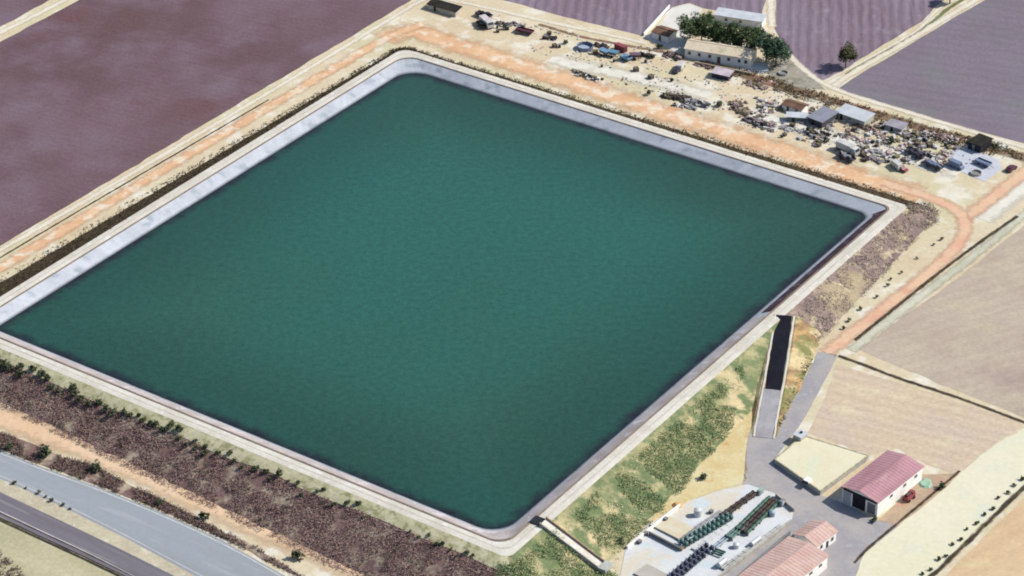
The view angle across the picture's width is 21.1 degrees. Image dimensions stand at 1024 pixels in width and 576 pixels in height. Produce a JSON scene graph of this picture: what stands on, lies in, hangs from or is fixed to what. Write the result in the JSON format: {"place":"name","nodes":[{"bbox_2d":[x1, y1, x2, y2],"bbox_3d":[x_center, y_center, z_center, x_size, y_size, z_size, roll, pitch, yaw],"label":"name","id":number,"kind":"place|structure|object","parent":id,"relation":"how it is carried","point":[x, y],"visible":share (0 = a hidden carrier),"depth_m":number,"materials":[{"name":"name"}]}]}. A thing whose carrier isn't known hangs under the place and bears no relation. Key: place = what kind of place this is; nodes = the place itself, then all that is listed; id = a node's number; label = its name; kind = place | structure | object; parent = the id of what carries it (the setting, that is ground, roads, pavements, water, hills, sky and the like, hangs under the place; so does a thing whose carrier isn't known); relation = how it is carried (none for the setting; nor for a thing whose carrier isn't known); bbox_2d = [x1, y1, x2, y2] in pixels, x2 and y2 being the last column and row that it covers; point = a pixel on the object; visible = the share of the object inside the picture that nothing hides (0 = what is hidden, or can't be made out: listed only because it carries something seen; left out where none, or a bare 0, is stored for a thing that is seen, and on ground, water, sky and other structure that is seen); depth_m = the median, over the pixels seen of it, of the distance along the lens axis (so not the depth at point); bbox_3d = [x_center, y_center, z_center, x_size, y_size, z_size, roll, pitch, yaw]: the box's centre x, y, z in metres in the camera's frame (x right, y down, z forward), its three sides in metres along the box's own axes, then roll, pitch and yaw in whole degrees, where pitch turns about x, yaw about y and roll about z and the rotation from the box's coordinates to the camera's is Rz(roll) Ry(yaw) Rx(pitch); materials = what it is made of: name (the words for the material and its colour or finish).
{"place":"outdoors","nodes":[
{"label":"outdoors","id":0,"kind":"place"},
{"bbox_2d":[0,0,47,25],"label":"ploughed field","id":1,"kind":"structure","parent":0,"point":[11,10],"depth_m":925.90,"materials":[{"name":"purple soil"}]},
{"bbox_2d":[0,0,67,34],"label":"limestone track","id":2,"kind":"structure","parent":0,"point":[22,21],"depth_m":920.18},
{"bbox_2d":[0,436,299,575],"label":"scrub ground","id":3,"kind":"structure","parent":0,"point":[125,488],"depth_m":700.11,"materials":[{"name":"brown soil"}]},
{"bbox_2d":[0,431,304,575],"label":"dark scrub","id":4,"kind":"object","parent":3,"relation":"on","point":[107,477],"visible":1,"depth_m":697.62,"materials":[{"name":"plant"}]},
{"bbox_2d":[0,407,364,575],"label":"dirt track","id":5,"kind":"structure","parent":0,"point":[14,422],"depth_m":702.23,"materials":[{"name":"soil"}]},
{"bbox_2d":[0,0,410,245],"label":"ploughed field","id":6,"kind":"structure","parent":0,"point":[94,94],"depth_m":884.87,"materials":[{"name":"purple soil"}]},
{"bbox_2d":[0,22,425,272],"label":"dirt track","id":7,"kind":"structure","parent":0,"point":[43,242],"depth_m":842.68,"materials":[{"name":"soil"}]},
{"bbox_2d":[0,362,510,575],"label":"embankment slope","id":8,"kind":"structure","parent":0,"point":[340,524],"depth_m":690.52,"materials":[{"name":"brown soil"}]},
{"bbox_2d":[0,365,498,575],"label":"dry scrub","id":9,"kind":"object","parent":8,"relation":"on","point":[167,459],"visible":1,"depth_m":693.91,"materials":[{"name":"plant"}]},
{"bbox_2d":[0,0,646,251],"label":"limestone track","id":10,"kind":"structure","parent":0,"point":[165,153],"depth_m":874.68,"materials":[{"name":"gravel"}]},
{"bbox_2d":[0,73,864,528],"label":"reservoir water","id":11,"kind":"structure","parent":0,"point":[480,309],"depth_m":770.90,"materials":[{"name":"liquid"}]},
{"bbox_2d":[0,50,906,555],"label":"gravel path","id":12,"kind":"structure","parent":0,"point":[748,340],"depth_m":743.67,"materials":[{"name":"gravel"}]},
{"bbox_2d":[0,57,888,541],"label":"embankment kerb","id":13,"kind":"structure","parent":12,"relation":"on","point":[376,491],"depth_m":761.16,"materials":[{"name":"concrete"}]},
{"bbox_2d":[0,53,898,548],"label":"wheel rut","id":14,"kind":"structure","parent":12,"relation":"on","point":[376,497],"depth_m":742.69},
{"bbox_2d":[0,51,932,296],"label":"embankment slope","id":15,"kind":"structure","parent":0,"point":[38,263],"depth_m":820.23,"materials":[{"name":"brown soil"}]},
{"bbox_2d":[0,46,940,294],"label":"bank weeds","id":16,"kind":"object","parent":15,"relation":"on","point":[526,84],"visible":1,"depth_m":840.33,"materials":[{"name":"plant"}]},
{"bbox_2d":[0,0,1023,575],"bbox_3d":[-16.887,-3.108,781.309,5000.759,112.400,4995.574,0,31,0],"label":"ground","id":17,"kind":"structure","parent":0,"point":[962,190],"depth_m":847.44,"materials":[{"name":"soil"}]},
{"bbox_2d":[0,521,115,575],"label":"dry verge","id":18,"kind":"structure","parent":17,"relation":"on","point":[29,555],"depth_m":672.98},
{"bbox_2d":[0,492,172,575],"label":"motorway","id":19,"kind":"structure","parent":17,"relation":"on","point":[79,538],"depth_m":679.84,"materials":[{"name":"asphalt"}]},
{"bbox_2d":[1,519,120,575],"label":"gutter","id":20,"kind":"object","parent":19,"relation":"on","point":[64,549],"visible":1,"depth_m":676.81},
{"bbox_2d":[0,517,124,575],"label":"guard rail","id":21,"kind":"object","parent":19,"relation":"on","point":[62,546],"visible":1,"depth_m":676.05,"materials":[{"name":"metal"}]},
{"bbox_2d":[0,479,194,575],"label":"motorway median","id":22,"kind":"object","parent":17,"relation":"on","point":[59,512],"visible":1,"depth_m":683.97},
{"bbox_2d":[0,99,268,257],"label":"ditch","id":23,"kind":"object","parent":17,"relation":"on","point":[132,179],"visible":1,"depth_m":828.67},
{"bbox_2d":[0,451,283,575],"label":"motorway","id":24,"kind":"structure","parent":17,"relation":"on","point":[197,552],"depth_m":684.57,"materials":[{"name":"asphalt"}]},
{"bbox_2d":[0,453,280,575],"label":"edge line","id":25,"kind":"object","parent":24,"relation":"on","point":[146,509],"visible":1,"depth_m":689.72,"materials":[{"name":"white paint"}]},
{"bbox_2d":[0,348,510,570],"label":"embankment shoulder","id":26,"kind":"object","parent":17,"relation":"on","point":[380,512],"visible":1,"depth_m":694.88},
{"bbox_2d":[0,59,886,530],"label":"embankment lining","id":27,"kind":"object","parent":17,"relation":"on","point":[94,257],"visible":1,"depth_m":826.85,"materials":[{"name":"concrete"}]},
{"bbox_2d":[0,316,764,538],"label":"walkway","id":28,"kind":"structure","parent":27,"relation":"on","point":[593,461],"depth_m":706.70,"materials":[{"name":"concrete"}]},
{"bbox_2d":[762,209,886,312],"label":"damp strip","id":29,"kind":"object","parent":27,"relation":"on","point":[819,265],"visible":1,"depth_m":781.19,"materials":[{"name":"concrete"}]},
{"bbox_2d":[426,0,462,16],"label":"shed","id":30,"kind":"structure","parent":17,"relation":"on","point":[447,8],"depth_m":920.53,"materials":[{"name":"grey metal"}]},
{"bbox_2d":[572,68,603,81],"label":"scrap heap","id":31,"kind":"object","parent":17,"relation":"on","point":[585,75],"visible":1,"depth_m":881.85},
{"bbox_2d":[538,24,665,52],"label":"weed strip","id":32,"kind":"object","parent":17,"relation":"on","point":[569,33],"visible":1,"depth_m":904.80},
{"bbox_2d":[651,25,678,42],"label":"hut","id":33,"kind":"object","parent":17,"relation":"on","point":[662,33],"visible":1,"depth_m":902.86,"materials":[{"name":"white concrete"}]},
{"bbox_2d":[643,4,701,52],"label":"concrete yard","id":34,"kind":"structure","parent":17,"relation":"on","point":[677,44],"depth_m":913.68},
{"bbox_2d":[660,91,690,102],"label":"scrap heap","id":35,"kind":"object","parent":17,"relation":"on","point":[671,96],"visible":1,"depth_m":869.47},
{"bbox_2d":[674,13,702,39],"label":"tree","id":36,"kind":"object","parent":17,"relation":"on","point":[687,25],"visible":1,"depth_m":897.74,"materials":[{"name":"green plant"}]},
{"bbox_2d":[683,97,710,109],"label":"scrap heap","id":37,"kind":"object","parent":17,"relation":"on","point":[698,103],"visible":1,"depth_m":866.07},
{"bbox_2d":[690,10,716,39],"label":"tree","id":38,"kind":"object","parent":17,"relation":"on","point":[707,20],"visible":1,"depth_m":898.53,"materials":[{"name":"green plant"}]},
{"bbox_2d":[620,484,792,575],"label":"concrete slab","id":39,"kind":"structure","parent":17,"relation":"on","point":[658,554],"depth_m":678.76,"materials":[{"name":"concrete"}]},
{"bbox_2d":[634,564,667,575],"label":"basin cover","id":40,"kind":"object","parent":39,"relation":"on","point":[647,570],"visible":1,"depth_m":666.73,"materials":[{"name":"concrete"}]},
{"bbox_2d":[627,504,680,548],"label":"boundary wall","id":41,"kind":"structure","parent":39,"relation":"on","point":[650,528],"depth_m":681.81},
{"bbox_2d":[650,514,693,538],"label":"basin cover","id":42,"kind":"object","parent":39,"relation":"on","point":[673,527],"visible":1,"depth_m":681.75,"materials":[{"name":"concrete"}]},
{"bbox_2d":[691,520,736,550],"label":"pipe","id":43,"kind":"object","parent":39,"relation":"on","point":[718,532],"depth_m":679.37,"materials":[{"name":"white paint"}]},
{"bbox_2d":[719,490,757,516],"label":"pipe bank","id":44,"kind":"structure","parent":39,"relation":"on","point":[746,498],"depth_m":689.18,"materials":[{"name":"metal"}]},
{"bbox_2d":[720,524,781,570],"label":"low wall","id":45,"kind":"structure","parent":39,"relation":"on","point":[734,559],"depth_m":673.41,"materials":[{"name":"concrete"}]},
{"bbox_2d":[717,519,791,575],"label":"boundary wall","id":46,"kind":"structure","parent":39,"relation":"on","point":[756,548],"depth_m":673.84,"materials":[{"name":"concrete"}]},
{"bbox_2d":[735,496,779,535],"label":"pipe bank","id":47,"kind":"structure","parent":39,"relation":"on","point":[763,507],"depth_m":684.89,"materials":[{"name":"green paint"}]},
{"bbox_2d":[704,19,723,41],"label":"tree","id":48,"kind":"object","parent":17,"relation":"on","point":[711,34],"visible":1,"depth_m":895.65,"materials":[{"name":"green plant"}]},
{"bbox_2d":[684,38,756,67],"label":"farmhouse","id":49,"kind":"object","parent":17,"relation":"on","point":[724,53],"visible":1,"depth_m":889.36,"materials":[{"name":"tile"}]},
{"bbox_2d":[710,66,733,80],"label":"shed","id":50,"kind":"structure","parent":17,"relation":"on","point":[721,73],"depth_m":880.57,"materials":[{"name":"pink metal"}]},
{"bbox_2d":[712,20,740,43],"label":"tree","id":51,"kind":"object","parent":17,"relation":"on","point":[727,32],"visible":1,"depth_m":893.86,"materials":[{"name":"green plant"}]},
{"bbox_2d":[491,13,986,168],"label":"rubble","id":52,"kind":"object","parent":17,"relation":"on","point":[771,81],"visible":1,"depth_m":875.33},
{"bbox_2d":[713,7,766,28],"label":"outbuilding","id":53,"kind":"structure","parent":17,"relation":"on","point":[742,18],"depth_m":912.23,"materials":[{"name":"concrete"}]},
{"bbox_2d":[729,25,750,45],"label":"tree","id":54,"kind":"object","parent":17,"relation":"on","point":[738,40],"visible":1,"depth_m":893.00,"materials":[{"name":"green plant"}]},
{"bbox_2d":[728,100,753,116],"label":"scrap heap","id":55,"kind":"object","parent":17,"relation":"on","point":[738,107],"visible":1,"depth_m":863.50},
{"bbox_2d":[737,62,768,73],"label":"concrete yard","id":56,"kind":"structure","parent":17,"relation":"on","point":[761,68],"depth_m":886.57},
{"bbox_2d":[742,23,765,48],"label":"tree","id":57,"kind":"object","parent":17,"relation":"on","point":[754,33],"visible":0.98,"depth_m":890.90,"materials":[{"name":"green plant"}]},
{"bbox_2d":[742,116,776,130],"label":"scrap heap","id":58,"kind":"object","parent":17,"relation":"on","point":[753,120],"visible":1,"depth_m":855.20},
{"bbox_2d":[753,31,779,61],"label":"tree","id":59,"kind":"object","parent":17,"relation":"on","point":[762,38],"visible":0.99,"depth_m":885.54,"materials":[{"name":"green plant"}]},
{"bbox_2d":[781,98,808,111],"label":"hut","id":60,"kind":"object","parent":17,"relation":"on","point":[790,105],"visible":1,"depth_m":861.40,"materials":[{"name":"tile"}]},
{"bbox_2d":[768,54,823,88],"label":"weedy corner","id":61,"kind":"object","parent":17,"relation":"on","point":[798,77],"visible":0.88,"depth_m":881.95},
{"bbox_2d":[763,34,793,66],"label":"tree","id":62,"kind":"object","parent":61,"relation":"on","point":[778,49],"visible":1,"depth_m":884.17,"materials":[{"name":"green plant"}]},
{"bbox_2d":[786,111,807,121],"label":"shed","id":63,"kind":"structure","parent":17,"relation":"on","point":[795,116],"depth_m":856.31,"materials":[{"name":"grey metal"}]},
{"bbox_2d":[726,427,897,575],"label":"asphalt yard","id":64,"kind":"structure","parent":17,"relation":"on","point":[858,533],"depth_m":684.68,"materials":[{"name":"asphalt"}]},
{"bbox_2d":[738,536,829,575],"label":"warehouse","id":65,"kind":"structure","parent":64,"relation":"on","point":[789,556],"depth_m":664.33,"materials":[{"name":"metal"}]},
{"bbox_2d":[792,519,837,550],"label":"house","id":66,"kind":"structure","parent":64,"relation":"on","point":[820,534],"depth_m":674.97,"materials":[{"name":"pink tile"}]},
{"bbox_2d":[774,436,868,494],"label":"covered tank","id":67,"kind":"object","parent":64,"relation":"on","point":[824,466],"visible":1,"depth_m":703.39,"materials":[{"name":"concrete"}]},
{"bbox_2d":[807,106,838,127],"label":"shed","id":68,"kind":"structure","parent":17,"relation":"on","point":[822,116],"depth_m":855.14,"materials":[{"name":"grey metal"}]},
{"bbox_2d":[837,41,858,67],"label":"tree","id":69,"kind":"object","parent":17,"relation":"on","point":[846,53],"visible":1,"depth_m":883.07,"materials":[{"name":"green plant"}]},
{"bbox_2d":[836,139,859,156],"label":"truck","id":70,"kind":"object","parent":17,"relation":"on","point":[847,146],"visible":1,"depth_m":838.47,"materials":[{"name":"white paint"}]},
{"bbox_2d":[836,103,875,125],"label":"shed","id":71,"kind":"structure","parent":17,"relation":"on","point":[853,114],"depth_m":855.93,"materials":[{"name":"concrete"}]},
{"bbox_2d":[754,96,960,165],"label":"rubble","id":72,"kind":"object","parent":17,"relation":"on","point":[902,148],"visible":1,"depth_m":847.87,"materials":[{"name":"stone"}]},
{"bbox_2d":[700,60,1023,160],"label":"weed strip","id":73,"kind":"object","parent":17,"relation":"on","point":[884,117],"visible":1,"depth_m":865.95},
{"bbox_2d":[705,61,1023,159],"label":"weeds","id":74,"kind":"object","parent":73,"relation":"on","point":[783,88],"visible":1,"depth_m":865.61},
{"bbox_2d":[841,450,924,516],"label":"farm shed","id":75,"kind":"structure","parent":17,"relation":"on","point":[880,484],"depth_m":690.69,"materials":[{"name":"metal"}]},
{"bbox_2d":[885,118,908,131],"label":"shed","id":76,"kind":"structure","parent":17,"relation":"on","point":[892,124],"depth_m":851.20,"materials":[{"name":"concrete"}]},
{"bbox_2d":[853,470,959,562],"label":"ditch","id":77,"kind":"object","parent":17,"relation":"in","point":[899,521],"visible":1,"depth_m":684.77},
{"bbox_2d":[838,355,1023,422],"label":"ditch","id":78,"kind":"object","parent":17,"relation":"in","point":[927,387],"visible":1,"depth_m":733.09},
{"bbox_2d":[847,211,1023,351],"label":"field margin","id":79,"kind":"object","parent":17,"relation":"on","point":[886,322],"visible":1,"depth_m":775.39,"materials":[{"name":"soil"}]},
{"bbox_2d":[854,216,1018,340],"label":"ditch","id":80,"kind":"object","parent":17,"relation":"in","point":[921,286],"visible":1,"depth_m":779.30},
{"bbox_2d":[920,129,960,144],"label":"scrap heap","id":81,"kind":"object","parent":17,"relation":"on","point":[945,137],"visible":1,"depth_m":847.01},
{"bbox_2d":[947,149,1001,180],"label":"concrete yard","id":82,"kind":"structure","parent":17,"relation":"on","point":[988,172],"depth_m":834.24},
{"bbox_2d":[928,486,1023,575],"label":"ditch","id":83,"kind":"object","parent":17,"relation":"in","point":[1004,505],"visible":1,"depth_m":680.17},
{"bbox_2d":[967,133,993,152],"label":"shed","id":84,"kind":"structure","parent":17,"relation":"on","point":[979,142],"depth_m":840.81,"materials":[{"name":"grey metal"}]},
{"bbox_2d":[548,56,714,99],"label":"bare ground","id":85,"kind":"structure","parent":0,"point":[639,77],"depth_m":882.95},
{"bbox_2d":[505,0,765,34],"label":"ploughed field","id":86,"kind":"structure","parent":0,"point":[638,17],"depth_m":923.29,"materials":[{"name":"purple soil"}]},
{"bbox_2d":[494,320,779,575],"bbox_3d":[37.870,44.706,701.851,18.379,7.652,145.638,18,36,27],"label":"embankment slope","id":87,"kind":"structure","parent":0,"point":[752,357],"depth_m":695.20,"materials":[{"name":"green plant"}]},
{"bbox_2d":[540,516,612,573],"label":"spillway","id":88,"kind":"object","parent":87,"relation":"on","point":[594,560],"visible":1,"depth_m":670.36,"materials":[{"name":"concrete"}]},
{"bbox_2d":[375,23,927,201],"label":"dirt track","id":89,"kind":"structure","parent":0,"point":[650,107],"depth_m":863.81,"materials":[{"name":"soil"}]},
{"bbox_2d":[647,410,751,523],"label":"bare ground","id":90,"kind":"structure","parent":0,"point":[724,467],"depth_m":702.56,"materials":[{"name":"soil"}]},
{"bbox_2d":[767,0,775,26],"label":"limestone track","id":91,"kind":"structure","parent":0,"point":[771,12],"depth_m":919.52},
{"bbox_2d":[751,316,820,436],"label":"ramp bank","id":92,"kind":"structure","parent":0,"point":[800,340],"depth_m":740.07,"materials":[{"name":"soil"}]},
{"bbox_2d":[753,314,775,435],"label":"ramp kerb","id":93,"kind":"structure","parent":92,"relation":"on","point":[763,385],"depth_m":732.10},
{"bbox_2d":[754,388,780,437],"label":"ramp","id":94,"kind":"structure","parent":92,"relation":"on","point":[765,425],"depth_m":722.43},
{"bbox_2d":[765,315,791,389],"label":"asphalt ramp","id":95,"kind":"structure","parent":92,"relation":"on","point":[778,356],"depth_m":741.62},
{"bbox_2d":[773,316,794,437],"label":"ramp kerb","id":96,"kind":"structure","parent":92,"relation":"on","point":[784,378],"depth_m":733.48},
{"bbox_2d":[745,352,836,479],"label":"asphalt road","id":97,"kind":"structure","parent":0,"point":[766,454],"depth_m":722.52,"materials":[{"name":"asphalt"}]},
{"bbox_2d":[745,109,960,176],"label":"pile","id":98,"kind":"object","parent":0,"point":[946,172],"depth_m":844.97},
{"bbox_2d":[774,0,943,79],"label":"ploughed field","id":99,"kind":"structure","parent":0,"point":[816,35],"depth_m":912.00,"materials":[{"name":"purple soil"}]},
{"bbox_2d":[786,206,935,341],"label":"embankment slope","id":100,"kind":"structure","parent":0,"point":[859,283],"depth_m":777.18,"materials":[{"name":"brown soil"}]},
{"bbox_2d":[798,203,939,343],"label":"dry scrub","id":101,"kind":"object","parent":100,"relation":"on","point":[915,210],"visible":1,"depth_m":784.15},
{"bbox_2d":[824,0,953,81],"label":"limestone track","id":102,"kind":"structure","parent":0,"point":[903,38],"depth_m":900.80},
{"bbox_2d":[821,180,972,354],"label":"dirt track","id":103,"kind":"structure","parent":0,"point":[946,257],"depth_m":783.82,"materials":[{"name":"soil"}]},
{"bbox_2d":[827,0,979,88],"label":"limestone track","id":104,"kind":"structure","parent":0,"point":[856,70],"depth_m":901.07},
{"bbox_2d":[845,0,962,73],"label":"grass strip","id":105,"kind":"object","parent":104,"relation":"on","point":[943,12],"depth_m":914.93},
{"bbox_2d":[788,52,1023,148],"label":"limestone track","id":106,"kind":"structure","parent":0,"point":[799,65],"depth_m":864.14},
{"bbox_2d":[808,365,1022,473],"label":"stubble field","id":107,"kind":"structure","parent":0,"point":[864,412],"depth_m":719.92,"materials":[{"name":"soil"}]},
{"bbox_2d":[879,473,959,525],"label":"scrub ground","id":108,"kind":"structure","parent":0,"point":[897,511],"depth_m":691.40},
{"bbox_2d":[840,0,1023,142],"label":"ploughed field","id":109,"kind":"structure","parent":0,"point":[965,69],"depth_m":882.42,"materials":[{"name":"purple soil"}]},
{"bbox_2d":[856,428,1023,575],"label":"straw field","id":110,"kind":"structure","parent":0,"point":[922,538],"depth_m":685.74,"materials":[{"name":"plant"}]},
{"bbox_2d":[859,226,1023,416],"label":"stubble field","id":111,"kind":"structure","parent":0,"point":[964,333],"depth_m":754.73,"materials":[{"name":"soil"}]},
{"bbox_2d":[946,499,1023,575],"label":"stubble field","id":112,"kind":"structure","parent":0,"point":[997,549],"depth_m":673.20,"materials":[{"name":"soil"}]},
{"bbox_2d":[956,164,1023,219],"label":"dirt track","id":113,"kind":"structure","parent":0,"point":[1015,178],"depth_m":818.60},
{"bbox_2d":[976,180,1023,222],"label":"bare ground","id":114,"kind":"structure","parent":0,"point":[1000,206],"depth_m":813.71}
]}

